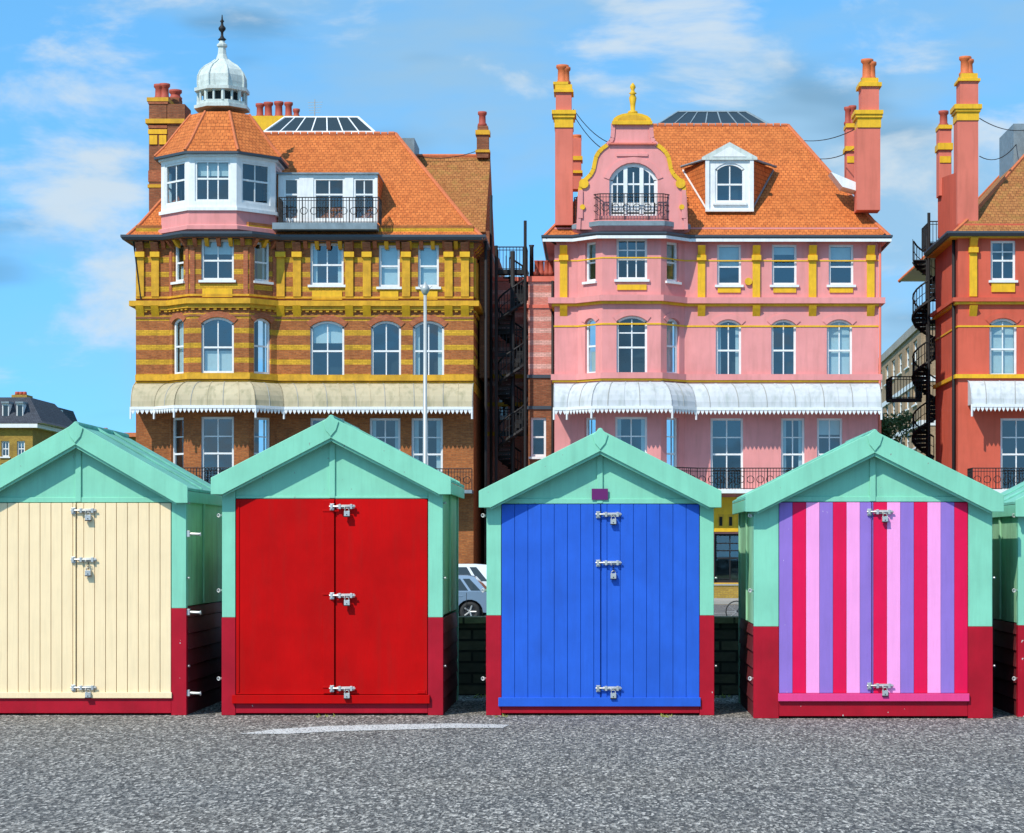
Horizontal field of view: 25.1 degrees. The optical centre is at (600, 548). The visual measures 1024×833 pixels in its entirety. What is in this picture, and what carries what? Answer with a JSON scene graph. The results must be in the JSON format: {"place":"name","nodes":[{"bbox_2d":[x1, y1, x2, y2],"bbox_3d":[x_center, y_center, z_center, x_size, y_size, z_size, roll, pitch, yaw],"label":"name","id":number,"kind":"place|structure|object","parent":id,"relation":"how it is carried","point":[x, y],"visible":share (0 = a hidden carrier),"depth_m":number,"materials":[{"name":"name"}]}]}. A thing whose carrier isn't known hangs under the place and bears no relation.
{"place":"outdoors","nodes":[
{"label":"outdoors","id":0,"kind":"place"},
{"bbox_2d":[0,392,72,464],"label":"distant mansard terrace","id":1,"kind":"structure","parent":0,"point":[27,422],"depth_m":185.53,"materials":[{"name":"brick"}]},
{"bbox_2d":[0,441,24,464],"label":"windows","id":2,"kind":"structure","parent":1,"relation":"in","point":[4,444],"depth_m":185.12,"materials":[{"name":"glass"}]},
{"bbox_2d":[58,407,77,422],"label":"distant slate house","id":3,"kind":"structure","parent":0,"point":[70,415],"depth_m":206.32,"materials":[{"name":"stone"}]},
{"bbox_2d":[106,428,135,440],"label":"distant tiled house","id":4,"kind":"structure","parent":0,"point":[132,436],"depth_m":171.23,"materials":[{"name":"brick"}]},
{"bbox_2d":[0,695,1023,832],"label":"promenade","id":5,"kind":"structure","parent":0,"point":[732,765],"depth_m":16.32,"materials":[{"name":"concrete"}]},
{"bbox_2d":[0,421,221,714],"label":"beach hut","id":6,"kind":"object","parent":5,"relation":"on","point":[110,567],"visible":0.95,"depth_m":22.00,"materials":[{"name":"green paint"}]},
{"bbox_2d":[0,503,171,697],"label":"doors","id":7,"kind":"structure","parent":6,"relation":"in","point":[61,627],"depth_m":21.99,"materials":[{"name":"beige wood"}]},
{"bbox_2d":[211,415,463,714],"bbox_3d":[-2.569,0.164,23.048,2.286,2.872,2.384,0,0,0],"label":"beach hut","id":8,"kind":"object","parent":5,"relation":"on","point":[339,590],"visible":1,"depth_m":22.00,"materials":[{"name":"green paint"}]},
{"bbox_2d":[232,499,429,703],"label":"doors","id":9,"kind":"structure","parent":8,"relation":"in","point":[292,638],"depth_m":21.99,"materials":[{"name":"red wood"}]},
{"bbox_2d":[241,723,507,733],"bbox_3d":[-2.012,1.596,20.396,2.493,0.001,0.742,0,0,-19],"label":"painted line","id":10,"kind":"object","parent":5,"relation":"on","point":[358,728],"visible":1,"depth_m":20.45,"materials":[{"name":"white paint"}]},
{"bbox_2d":[314,693,849,717],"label":"weed tufts","id":11,"kind":"object","parent":5,"relation":"on","point":[662,715],"visible":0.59,"depth_m":21.95,"materials":[{"name":"green plant"}]},
{"bbox_2d":[479,428,720,714],"bbox_3d":[-0.006,0.227,23.048,2.309,2.747,2.384,0,0,0],"label":"beach hut","id":12,"kind":"object","parent":5,"relation":"on","point":[599,590],"visible":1,"depth_m":22.00,"materials":[{"name":"green paint"}]},
{"bbox_2d":[498,504,700,705],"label":"doors","id":13,"kind":"structure","parent":12,"relation":"in","point":[569,629],"depth_m":21.99,"materials":[{"name":"blue wood"}]},
{"bbox_2d":[732,429,1003,717],"bbox_3d":[2.559,0.243,22.648,2.414,2.715,2.384,0,0,0],"label":"beach hut","id":14,"kind":"object","parent":5,"relation":"on","point":[865,577],"visible":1,"depth_m":21.60,"materials":[{"name":"green paint"}]},
{"bbox_2d":[778,502,968,700],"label":"doors","id":15,"kind":"structure","parent":14,"relation":"in","point":[864,599],"depth_m":21.60,"materials":[{"name":"red paint"}]},
{"bbox_2d":[991,481,1023,716],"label":"beach hut","id":16,"kind":"object","parent":5,"relation":"on","point":[1008,596],"visible":0.71,"depth_m":22.32,"materials":[{"name":"green paint"}]},
{"bbox_2d":[0,0,1023,465],"label":"sky","id":17,"kind":"structure","parent":0,"point":[77,77],"materials":[{"name":"blue"}]},
{"bbox_2d":[459,616,737,694],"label":"sea front wall","id":18,"kind":"structure","parent":0,"point":[472,650],"depth_m":25.00,"materials":[{"name":"brick"}]},
{"bbox_2d":[485,604,737,615],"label":"road","id":19,"kind":"structure","parent":0,"point":[719,609],"depth_m":84.08,"materials":[{"name":"grey asphalt"}]},
{"bbox_2d":[459,575,486,615],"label":"parked car","id":20,"kind":"object","parent":19,"relation":"on","point":[472,599],"visible":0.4,"depth_m":69.68,"materials":[{"name":"blue paint"}]},
{"bbox_2d":[459,564,486,615],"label":"parked suv","id":21,"kind":"object","parent":19,"relation":"on","point":[479,571],"visible":0.01,"depth_m":76.28,"materials":[{"name":"white paint"}]},
{"bbox_2d":[725,600,737,615],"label":"bicycle","id":22,"kind":"object","parent":19,"relation":"on","point":[729,606],"visible":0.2,"depth_m":68.99,"materials":[{"name":"rubber"}]},
{"bbox_2d":[714,584,737,597],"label":"garden wall","id":23,"kind":"structure","parent":0,"point":[725,590],"depth_m":98.00,"materials":[{"name":"brick"}]},
{"bbox_2d":[714,598,737,603],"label":"pavement","id":24,"kind":"structure","parent":0,"point":[722,600],"depth_m":93.43,"materials":[{"name":"concrete"}]},
{"label":"ground","id":25,"kind":"structure","parent":0,"visible":0},
{"bbox_2d":[120,15,504,564],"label":"banded brick mansion","id":26,"kind":"structure","parent":25,"relation":"on","point":[322,247],"depth_m":104.00,"materials":[{"name":"brown brick"}]},
{"bbox_2d":[165,160,279,207],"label":"turret windows","id":27,"kind":"structure","parent":26,"relation":"in","point":[212,177],"depth_m":103.40,"materials":[{"name":"white glass"}]},
{"bbox_2d":[169,239,447,483],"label":"windows","id":28,"kind":"structure","parent":26,"relation":"in","point":[217,262],"depth_m":104.11,"materials":[{"name":"glass"}]},
{"bbox_2d":[418,282,431,463],"bbox_3d":[-4.585,-2.352,60.000,0.284,9.204,0.273,0,0,44],"label":"street lamp","id":29,"kind":"object","parent":25,"relation":"on","point":[425,288],"visible":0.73,"depth_m":59.96,"materials":[{"name":"white metal"}]},
{"bbox_2d":[487,245,553,485],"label":"infill building","id":30,"kind":"structure","parent":25,"relation":"on","point":[540,364],"depth_m":106.30,"materials":[{"name":"pink brick"}]},
{"bbox_2d":[495,220,528,481],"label":"spiral fire escape","id":31,"kind":"object","parent":30,"relation":"attached to","point":[504,450],"visible":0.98,"depth_m":106.44,"materials":[{"name":"black metal"}]},
{"bbox_2d":[499,393,545,458],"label":"windows","id":32,"kind":"structure","parent":30,"relation":"in","point":[538,424],"depth_m":107.50,"materials":[{"name":"white glass"}]},
{"bbox_2d":[541,58,892,583],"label":"pink stucco mansion","id":33,"kind":"structure","parent":25,"relation":"on","point":[741,250],"depth_m":104.00,"materials":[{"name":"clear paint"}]},
{"bbox_2d":[581,239,855,583],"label":"windows","id":34,"kind":"structure","parent":33,"relation":"in","point":[631,340],"depth_m":104.11,"materials":[{"name":"white glass"}]},
{"bbox_2d":[418,109,1023,159],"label":"chimney stay wires","id":35,"kind":"object","parent":33,"relation":"attached to","point":[804,140],"visible":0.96,"depth_m":106.87,"materials":[{"name":"black metal"}]},
{"bbox_2d":[878,404,917,444],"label":"tree","id":36,"kind":"object","parent":25,"relation":"on","point":[887,423],"visible":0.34,"depth_m":123.75,"materials":[{"name":"green plant"}]},
{"bbox_2d":[878,319,935,460],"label":"tan brick flats","id":37,"kind":"structure","parent":25,"relation":"on","point":[896,357],"depth_m":160.41,"materials":[{"name":"brick"}]},
{"bbox_2d":[881,339,916,449],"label":"windows","id":38,"kind":"structure","parent":37,"relation":"in","point":[915,342],"depth_m":164.75,"materials":[{"name":"white glass"}]},
{"bbox_2d":[898,56,1023,492],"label":"salmon stucco mansion","id":39,"kind":"structure","parent":25,"relation":"on","point":[975,250],"depth_m":104.30,"materials":[{"name":"red paint"}]},
{"bbox_2d":[886,213,937,459],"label":"spiral fire escape","id":40,"kind":"object","parent":39,"relation":"attached to","point":[921,318],"visible":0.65,"depth_m":112.43,"materials":[{"name":"black metal"}]},
{"bbox_2d":[986,241,1023,487],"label":"windows","id":41,"kind":"structure","parent":39,"relation":"in","point":[1002,340],"depth_m":104.32,"materials":[{"name":"white glass"}]}
]}

